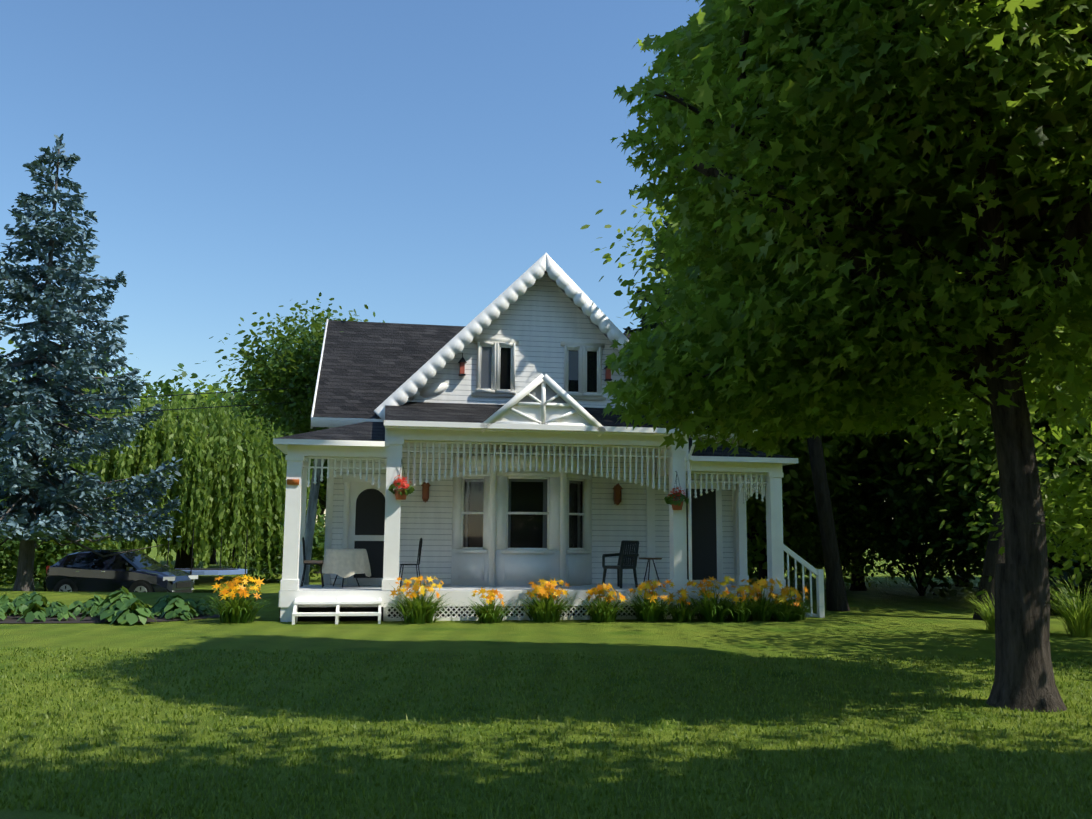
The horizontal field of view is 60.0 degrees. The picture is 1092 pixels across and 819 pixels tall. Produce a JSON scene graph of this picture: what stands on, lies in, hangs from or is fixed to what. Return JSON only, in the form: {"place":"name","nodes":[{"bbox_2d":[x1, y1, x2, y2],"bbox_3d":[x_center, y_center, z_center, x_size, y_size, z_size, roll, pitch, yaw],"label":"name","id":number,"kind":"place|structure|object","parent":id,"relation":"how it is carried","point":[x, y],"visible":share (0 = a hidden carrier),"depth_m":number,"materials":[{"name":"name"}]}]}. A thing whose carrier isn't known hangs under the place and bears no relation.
{"place":"outdoors","nodes":[
{"label":"outdoors","id":0,"kind":"place"},
{"bbox_2d":[0,0,892,525],"label":"sky","id":1,"kind":"structure","parent":0,"point":[408,161],"materials":[{"name":"blue"}]},
{"bbox_2d":[330,272,733,584],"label":"house walls","id":2,"kind":"structure","parent":0,"point":[542,318],"depth_m":20.75,"materials":[{"name":"white wood"}]},
{"bbox_2d":[273,271,797,465],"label":"house roofs","id":3,"kind":"structure","parent":2,"relation":"on","point":[367,369],"depth_m":20.58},
{"bbox_2d":[0,538,1091,818],"bbox_3d":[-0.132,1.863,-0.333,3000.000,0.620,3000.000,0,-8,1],"label":"lawn ground","id":4,"kind":"structure","parent":0,"point":[900,618],"depth_m":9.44,"materials":[{"name":"green plant"}]},
{"bbox_2d":[0,508,49,586],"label":"shrub","id":5,"kind":"object","parent":4,"relation":"on","point":[8,544],"visible":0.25,"depth_m":33.17,"materials":[{"name":"green plant"}]},
{"bbox_2d":[0,477,137,590],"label":"shrub","id":6,"kind":"object","parent":4,"relation":"on","point":[42,568],"depth_m":34.85,"materials":[{"name":"green plant"}]},
{"bbox_2d":[3,528,104,565],"bbox_3d":[-18.914,4.889,35.841,3.806,2.188,3.455,0,-8,1],"label":"shrub foliage","id":7,"kind":"object","parent":6,"relation":"attached to","point":[52,555],"visible":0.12,"depth_m":35.07,"materials":[{"name":"green plant"}]},
{"bbox_2d":[0,369,145,573],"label":"tree","id":8,"kind":"object","parent":4,"relation":"on","point":[89,412],"depth_m":51.10,"materials":[{"name":"green plant"}]},
{"bbox_2d":[0,339,170,414],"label":"tree","id":9,"kind":"object","parent":4,"relation":"on","point":[116,373],"visible":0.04,"depth_m":65.71,"materials":[{"name":"green plant"}]},
{"bbox_2d":[0,134,182,590],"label":"blue spruce tree","id":10,"kind":"object","parent":4,"relation":"on","point":[13,479],"depth_m":27.81,"materials":[{"name":"teal plant"}]},
{"bbox_2d":[0,612,221,622],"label":"garden bed soil","id":11,"kind":"structure","parent":4,"relation":"on","point":[12,618],"depth_m":17.29,"materials":[{"name":"brown soil"}]},
{"bbox_2d":[0,586,215,624],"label":"hosta plants","id":12,"kind":"object","parent":11,"relation":"on","point":[123,606],"visible":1,"depth_m":17.43,"materials":[{"name":"green plant"}]},
{"bbox_2d":[46,549,197,592],"bbox_3d":[-13.658,5.371,30.609,4.465,1.672,2.180,-1,-8,11],"label":"parked hatchback","id":13,"kind":"object","parent":4,"relation":"on","point":[90,571],"visible":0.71,"depth_m":29.89,"materials":[{"name":"black paint"}]},
{"bbox_2d":[43,392,322,576],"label":"willow tree","id":14,"kind":"object","parent":4,"relation":"on","point":[219,460],"depth_m":40.30,"materials":[{"name":"green plant"}]},
{"bbox_2d":[136,363,233,563],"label":"tree","id":15,"kind":"object","parent":4,"relation":"on","point":[163,387],"depth_m":68.91,"materials":[{"name":"green plant"}]},
{"bbox_2d":[120,374,256,568],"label":"tree","id":16,"kind":"object","parent":4,"relation":"on","point":[210,387],"depth_m":59.21,"materials":[{"name":"green plant"}]},
{"bbox_2d":[107,413,277,547],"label":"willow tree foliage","id":17,"kind":"object","parent":4,"relation":"on","point":[214,489],"visible":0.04,"depth_m":41.98,"materials":[{"name":"green plant"}]},
{"bbox_2d":[167,528,247,589],"bbox_3d":[-12.945,5.752,36.105,3.057,2.400,3.054,0,-8,1],"label":"trampoline","id":18,"kind":"object","parent":4,"relation":"on","point":[212,571],"visible":0.73,"depth_m":35.41,"materials":[{"name":"blue"}]},
{"bbox_2d":[231,511,325,582],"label":"shrub","id":19,"kind":"object","parent":4,"relation":"on","point":[273,561],"depth_m":43.13,"materials":[{"name":"green plant"}]},
{"bbox_2d":[260,524,324,559],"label":"shrub foliage","id":20,"kind":"object","parent":19,"relation":"attached to","point":[320,556],"visible":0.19,"depth_m":43.81,"materials":[{"name":"green plant"}]},
{"bbox_2d":[207,298,354,573],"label":"tree","id":21,"kind":"object","parent":4,"relation":"on","point":[322,490],"depth_m":53.85,"materials":[{"name":"green plant"}]},
{"bbox_2d":[262,364,325,473],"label":"tree foliage","id":22,"kind":"object","parent":21,"relation":"attached to","point":[282,417],"depth_m":53.14,"materials":[{"name":"green plant"}]},
{"bbox_2d":[199,292,384,584],"bbox_3d":[-6.025,0.953,25.622,5.891,8.112,6.352,0,-8,1],"label":"birch tree","id":23,"kind":"object","parent":4,"relation":"on","point":[285,354],"depth_m":24.86,"materials":[{"name":"green plant"}]},
{"bbox_2d":[269,334,327,431],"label":"tree","id":24,"kind":"object","parent":23,"relation":"attached to","point":[279,406],"visible":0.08,"depth_m":25.15,"materials":[{"name":"green plant"}]},
{"bbox_2d":[279,348,596,620],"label":"dark interiors","id":25,"kind":"object","parent":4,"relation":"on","point":[529,521],"visible":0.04,"depth_m":20.01,"materials":[{"name":"black"}]},
{"bbox_2d":[191,574,817,623],"bbox_3d":[-0.425,3.534,17.813,12.077,0.887,2.171,2,-8,-10],"label":"daylily","id":26,"kind":"object","parent":4,"relation":"on","point":[232,612],"depth_m":17.76,"materials":[{"name":"plant"}]},
{"bbox_2d":[214,576,807,604],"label":"flower leaves","id":27,"kind":"object","parent":26,"relation":"on","point":[554,581],"visible":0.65,"depth_m":17.74,"materials":[{"name":"plant"}]},
{"bbox_2d":[228,578,795,614],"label":"daylily stalks","id":28,"kind":"object","parent":26,"relation":"attached to","point":[239,596],"visible":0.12,"depth_m":17.80,"materials":[{"name":"green plant"}]},
{"bbox_2d":[310,319,757,584],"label":"house trim","id":29,"kind":"structure","parent":4,"relation":"on","point":[326,422],"depth_m":19.70,"materials":[{"name":"white wood"}]},
{"bbox_2d":[0,386,315,419],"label":"power line wires","id":30,"kind":"object","parent":29,"relation":"attached to","point":[157,396],"visible":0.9,"depth_m":24.55,"materials":[{"name":"black metal"}]},
{"bbox_2d":[412,382,447,399],"bbox_3d":[-2.495,-0.388,20.380,0.750,0.413,0.026,2,-8,-10],"label":"gable fish cutout","id":31,"kind":"object","parent":29,"relation":"attached to","point":[433,389],"visible":0.81,"depth_m":20.38},
{"bbox_2d":[421,482,622,504],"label":"porch wall lanterns","id":32,"kind":"object","parent":29,"relation":"attached to","point":[617,488],"visible":0.96,"depth_m":20.63,"materials":[{"name":"red metal"}]},
{"bbox_2d":[341,337,722,585],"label":"window door frames","id":33,"kind":"structure","parent":29,"relation":"attached to","point":[494,560],"depth_m":19.84,"materials":[{"name":"white wood"}]},
{"bbox_2d":[464,347,580,547],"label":"window curtains","id":34,"kind":"object","parent":33,"relation":"attached to","point":[486,368],"depth_m":20.51,"materials":[{"name":"white fabric"}]},
{"bbox_2d":[353,348,716,579],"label":"window glass panes","id":35,"kind":"object","parent":33,"relation":"in","point":[370,513],"visible":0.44,"depth_m":20.81,"materials":[{"name":"black glass"}]},
{"bbox_2d":[374,253,692,420],"bbox_3d":[-0.015,-1.534,20.480,7.210,3.832,0.034,2,-8,-10],"label":"bargeboard","id":36,"kind":"object","parent":29,"relation":"attached to","point":[452,347],"visible":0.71,"depth_m":20.41,"materials":[{"name":"white wood"}]},
{"bbox_2d":[298,584,769,590],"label":"porch floor boards","id":37,"kind":"object","parent":29,"relation":"attached to","point":[379,587],"visible":0.32,"depth_m":18.86,"materials":[{"name":"paint"}]},
{"bbox_2d":[300,537,323,586],"bbox_3d":[-4.602,3.010,18.705,0.441,0.982,0.380,2,-8,-10],"label":"bistro chair","id":38,"kind":"object","parent":37,"relation":"on","point":[312,562],"visible":1,"depth_m":18.56,"materials":[{"name":"black metal"}]},
{"bbox_2d":[322,549,370,587],"bbox_3d":[-3.996,3.154,18.846,0.868,0.750,0.867,-2,-8,20],"label":"table with tablecloth","id":39,"kind":"object","parent":37,"relation":"on","point":[344,563],"visible":0.98,"depth_m":18.52,"materials":[{"name":"white fabric"}]},
{"bbox_2d":[399,538,422,586],"bbox_3d":[-2.687,3.028,18.731,0.441,0.982,0.381,0,-8,0],"label":"bistro chair","id":40,"kind":"object","parent":37,"relation":"on","point":[419,550],"visible":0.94,"depth_m":18.68,"materials":[{"name":"black metal"}]},
{"bbox_2d":[602,540,638,587],"bbox_3d":[1.547,3.171,19.434,0.646,0.955,0.568,8,-11,-44],"label":"chair","id":41,"kind":"object","parent":37,"relation":"on","point":[632,555],"visible":0.98,"depth_m":19.47,"materials":[{"name":"black"}]},
{"bbox_2d":[639,558,661,586],"bbox_3d":[2.157,3.368,19.541,0.480,0.603,0.468,2,-8,-10],"label":"side table","id":42,"kind":"object","parent":37,"relation":"on","point":[649,559],"visible":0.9,"depth_m":19.50,"materials":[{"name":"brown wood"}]},
{"bbox_2d":[458,353,611,380],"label":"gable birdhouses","id":43,"kind":"object","parent":29,"relation":"attached to","point":[462,361],"visible":0.81,"depth_m":20.48,"materials":[{"name":"brown"}]},
{"bbox_2d":[481,374,605,433],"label":"porch pediment","id":44,"kind":"structure","parent":29,"relation":"attached to","point":[542,399],"depth_m":18.37,"materials":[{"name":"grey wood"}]},
{"bbox_2d":[278,420,824,624],"bbox_3d":[0.270,1.953,19.197,10.720,4.440,2.690,2,-8,-10],"label":"porch","id":45,"kind":"object","parent":4,"relation":"on","point":[291,599],"visible":0.73,"depth_m":18.37,"materials":[{"name":"white wood"}]},
{"bbox_2d":[287,479,298,484],"bbox_3d":[-4.708,1.349,17.615,0.220,0.100,0.025,2,-8,-10],"label":"house number plaque","id":46,"kind":"object","parent":45,"relation":"attached to","point":[292,481],"visible":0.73,"depth_m":17.60,"materials":[{"name":"orange"}]},
{"bbox_2d":[388,475,414,495],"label":"flowers","id":47,"kind":"object","parent":45,"relation":"attached to","point":[410,489],"depth_m":17.80,"materials":[{"name":"plant"}]},
{"bbox_2d":[394,459,407,499],"bbox_3d":[-2.741,1.302,17.933,0.270,0.808,0.297,2,-8,-10],"label":"hanging flower pot","id":48,"kind":"object","parent":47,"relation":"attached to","point":[399,496],"visible":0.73,"depth_m":17.79,"materials":[{"name":"brown ceramic"}]},
{"bbox_2d":[302,440,767,503],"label":"porch fringe trim","id":49,"kind":"structure","parent":45,"relation":"attached to","point":[758,479],"depth_m":18.63,"materials":[{"name":"white wood"}]},
{"bbox_2d":[672,471,683,509],"bbox_3d":[2.601,1.593,18.815,0.270,0.808,0.297,2,-8,-10],"label":"hanging flower pot","id":50,"kind":"object","parent":45,"relation":"hanging from","point":[675,507],"visible":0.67,"depth_m":18.68,"materials":[{"name":"brown ceramic"}]},
{"bbox_2d":[664,486,688,505],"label":"flowers","id":51,"kind":"object","parent":50,"relation":"in","point":[669,500],"depth_m":18.70,"materials":[{"name":"green plant"}]},
{"bbox_2d":[388,605,726,617],"bbox_3d":[0.737,4.049,19.297,7.962,0.240,2.112,2,-8,-10],"label":"lattice skirting","id":52,"kind":"object","parent":4,"relation":"on","point":[572,611],"visible":0.2,"depth_m":17.99,"materials":[{"name":"white wood"}]},
{"bbox_2d":[580,173,913,610],"bbox_3d":[5.842,-1.520,21.639,10.210,12.173,10.027,0,-8,1],"label":"shade tree","id":53,"kind":"object","parent":4,"relation":"on","point":[836,598],"depth_m":21.03,"materials":[{"name":"green plant"}]},
{"bbox_2d":[624,278,926,584],"bbox_3d":[6.408,0.945,28.954,10.073,9.940,10.078,0,-8,1],"label":"dark tree","id":54,"kind":"object","parent":4,"relation":"on","point":[831,447],"depth_m":26.51,"materials":[{"name":"green plant"}]},
{"bbox_2d":[738,425,832,527],"bbox_3d":[6.476,0.588,28.483,4.787,5.996,4.774,0,-8,1],"label":"tree","id":55,"kind":"object","parent":54,"relation":"attached to","point":[792,467],"depth_m":27.20,"materials":[{"name":"green plant"}]},
{"bbox_2d":[747,498,871,589],"bbox_3d":[7.347,3.748,31.068,7.118,5.410,6.979,0,-8,1],"label":"shrub","id":56,"kind":"object","parent":4,"relation":"on","point":[752,575],"depth_m":30.00,"materials":[{"name":"green plant"}]},
{"bbox_2d":[685,324,957,590],"bbox_3d":[9.911,0.044,30.447,10.840,11.426,10.492,0,-8,1],"label":"dark tree","id":57,"kind":"object","parent":4,"relation":"on","point":[890,438],"depth_m":27.49,"materials":[{"name":"green plant"}]},
{"bbox_2d":[755,461,916,588],"bbox_3d":[8.144,3.416,27.522,4.560,3.936,4.944,0,-8,1],"label":"sunlit shrub","id":58,"kind":"object","parent":4,"relation":"on","point":[841,552],"depth_m":26.74,"materials":[{"name":"green plant"}]},
{"bbox_2d":[602,0,1091,711],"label":"maple tree","id":59,"kind":"object","parent":4,"relation":"on","point":[907,365],"depth_m":9.09,"materials":[{"name":"green plant"}]},
{"bbox_2d":[606,0,1091,440],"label":"maple tree leaves","id":60,"kind":"object","parent":59,"relation":"attached to","point":[952,45],"visible":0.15,"depth_m":8.64,"materials":[{"name":"green plant"}]},
{"bbox_2d":[731,0,1091,311],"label":"tree","id":61,"kind":"object","parent":59,"relation":"attached to","point":[926,216],"visible":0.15,"depth_m":9.65,"materials":[{"name":"green plant"}]},
{"bbox_2d":[793,434,995,597],"bbox_3d":[10.544,3.041,27.459,7.661,5.821,8.378,0,-8,1],"label":"shrub","id":62,"kind":"object","parent":4,"relation":"on","point":[936,538],"depth_m":25.84,"materials":[{"name":"green plant"}]},
{"bbox_2d":[842,463,985,566],"bbox_3d":[10.569,2.974,27.157,4.074,3.245,3.923,0,-8,1],"label":"shrub foliage","id":63,"kind":"object","parent":62,"relation":"attached to","point":[932,500],"visible":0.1,"depth_m":26.45,"materials":[{"name":"green plant"}]},
{"bbox_2d":[884,457,969,586],"bbox_3d":[13.874,-0.894,33.271,13.869,14.097,13.690,0,-8,1],"label":"dark tree","id":64,"kind":"object","parent":4,"relation":"on","point":[964,561],"depth_m":32.17,"materials":[{"name":"green plant"}]},
{"bbox_2d":[946,524,986,562],"bbox_3d":[12.718,2.924,24.191,5.784,3.616,4.220,4,-8,-24],"label":"sunlit shrub","id":65,"kind":"object","parent":4,"relation":"on","point":[985,525],"depth_m":24.49,"materials":[{"name":"green plant"}]},
{"bbox_2d":[857,325,1091,528],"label":"dark tree","id":66,"kind":"object","parent":4,"relation":"on","point":[979,452],"depth_m":23.93,"materials":[{"name":"green plant"}]},
{"bbox_2d":[904,325,1091,602],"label":"tree","id":67,"kind":"object","parent":4,"relation":"on","point":[1068,515],"depth_m":13.34,"materials":[{"name":"green plant"}]},
{"bbox_2d":[907,257,1089,620],"bbox_3d":[9.763,-3.072,19.971,11.178,14.895,11.443,0,-8,1],"label":"shade tree","id":68,"kind":"object","parent":4,"relation":"on","point":[993,557],"depth_m":18.96,"materials":[{"name":"plant"}]},
{"bbox_2d":[921,442,1091,599],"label":"shrub","id":69,"kind":"object","parent":4,"relation":"on","point":[984,514],"depth_m":22.81,"materials":[{"name":"green plant"}]},
{"bbox_2d":[937,478,1082,591],"bbox_3d":[14.761,2.892,27.035,8.188,6.048,7.705,0,-8,1],"label":"shrub","id":70,"kind":"object","parent":4,"relation":"on","point":[966,583],"depth_m":26.82,"materials":[{"name":"green plant"}]},
{"bbox_2d":[960,571,1091,637],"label":"ornamental grass plant","id":71,"kind":"object","parent":4,"relation":"on","point":[1077,617],"visible":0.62,"depth_m":15.79,"materials":[{"name":"green plant"}]},
{"bbox_2d":[968,460,1091,615],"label":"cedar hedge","id":72,"kind":"object","parent":4,"relation":"on","point":[1084,573],"depth_m":20.45,"materials":[{"name":"green plant"}]},
{"bbox_2d":[1070,562,1091,596],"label":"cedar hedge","id":73,"kind":"object","parent":4,"relation":"on","point":[1081,592],"depth_m":20.91,"materials":[{"name":"green plant"}]},
{"bbox_2d":[623,217,679,333],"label":"tree","id":74,"kind":"object","parent":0,"point":[666,224],"depth_m":36.64,"materials":[{"name":"green plant"}]},
{"bbox_2d":[829,388,927,510],"bbox_3d":[9.739,-0.275,30.217,5.611,7.237,5.620,0,-8,1],"label":"tree","id":75,"kind":"object","parent":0,"point":[861,450],"depth_m":28.19,"materials":[{"name":"green plant"}]},
{"bbox_2d":[927,310,1091,471],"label":"tree","id":76,"kind":"object","parent":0,"point":[1040,422],"depth_m":23.89,"materials":[{"name":"green plant"}]},
{"bbox_2d":[1032,370,1091,500],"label":"tree","id":77,"kind":"object","parent":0,"point":[1086,457],"visible":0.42,"depth_m":13.89,"materials":[{"name":"green plant"}]}
]}

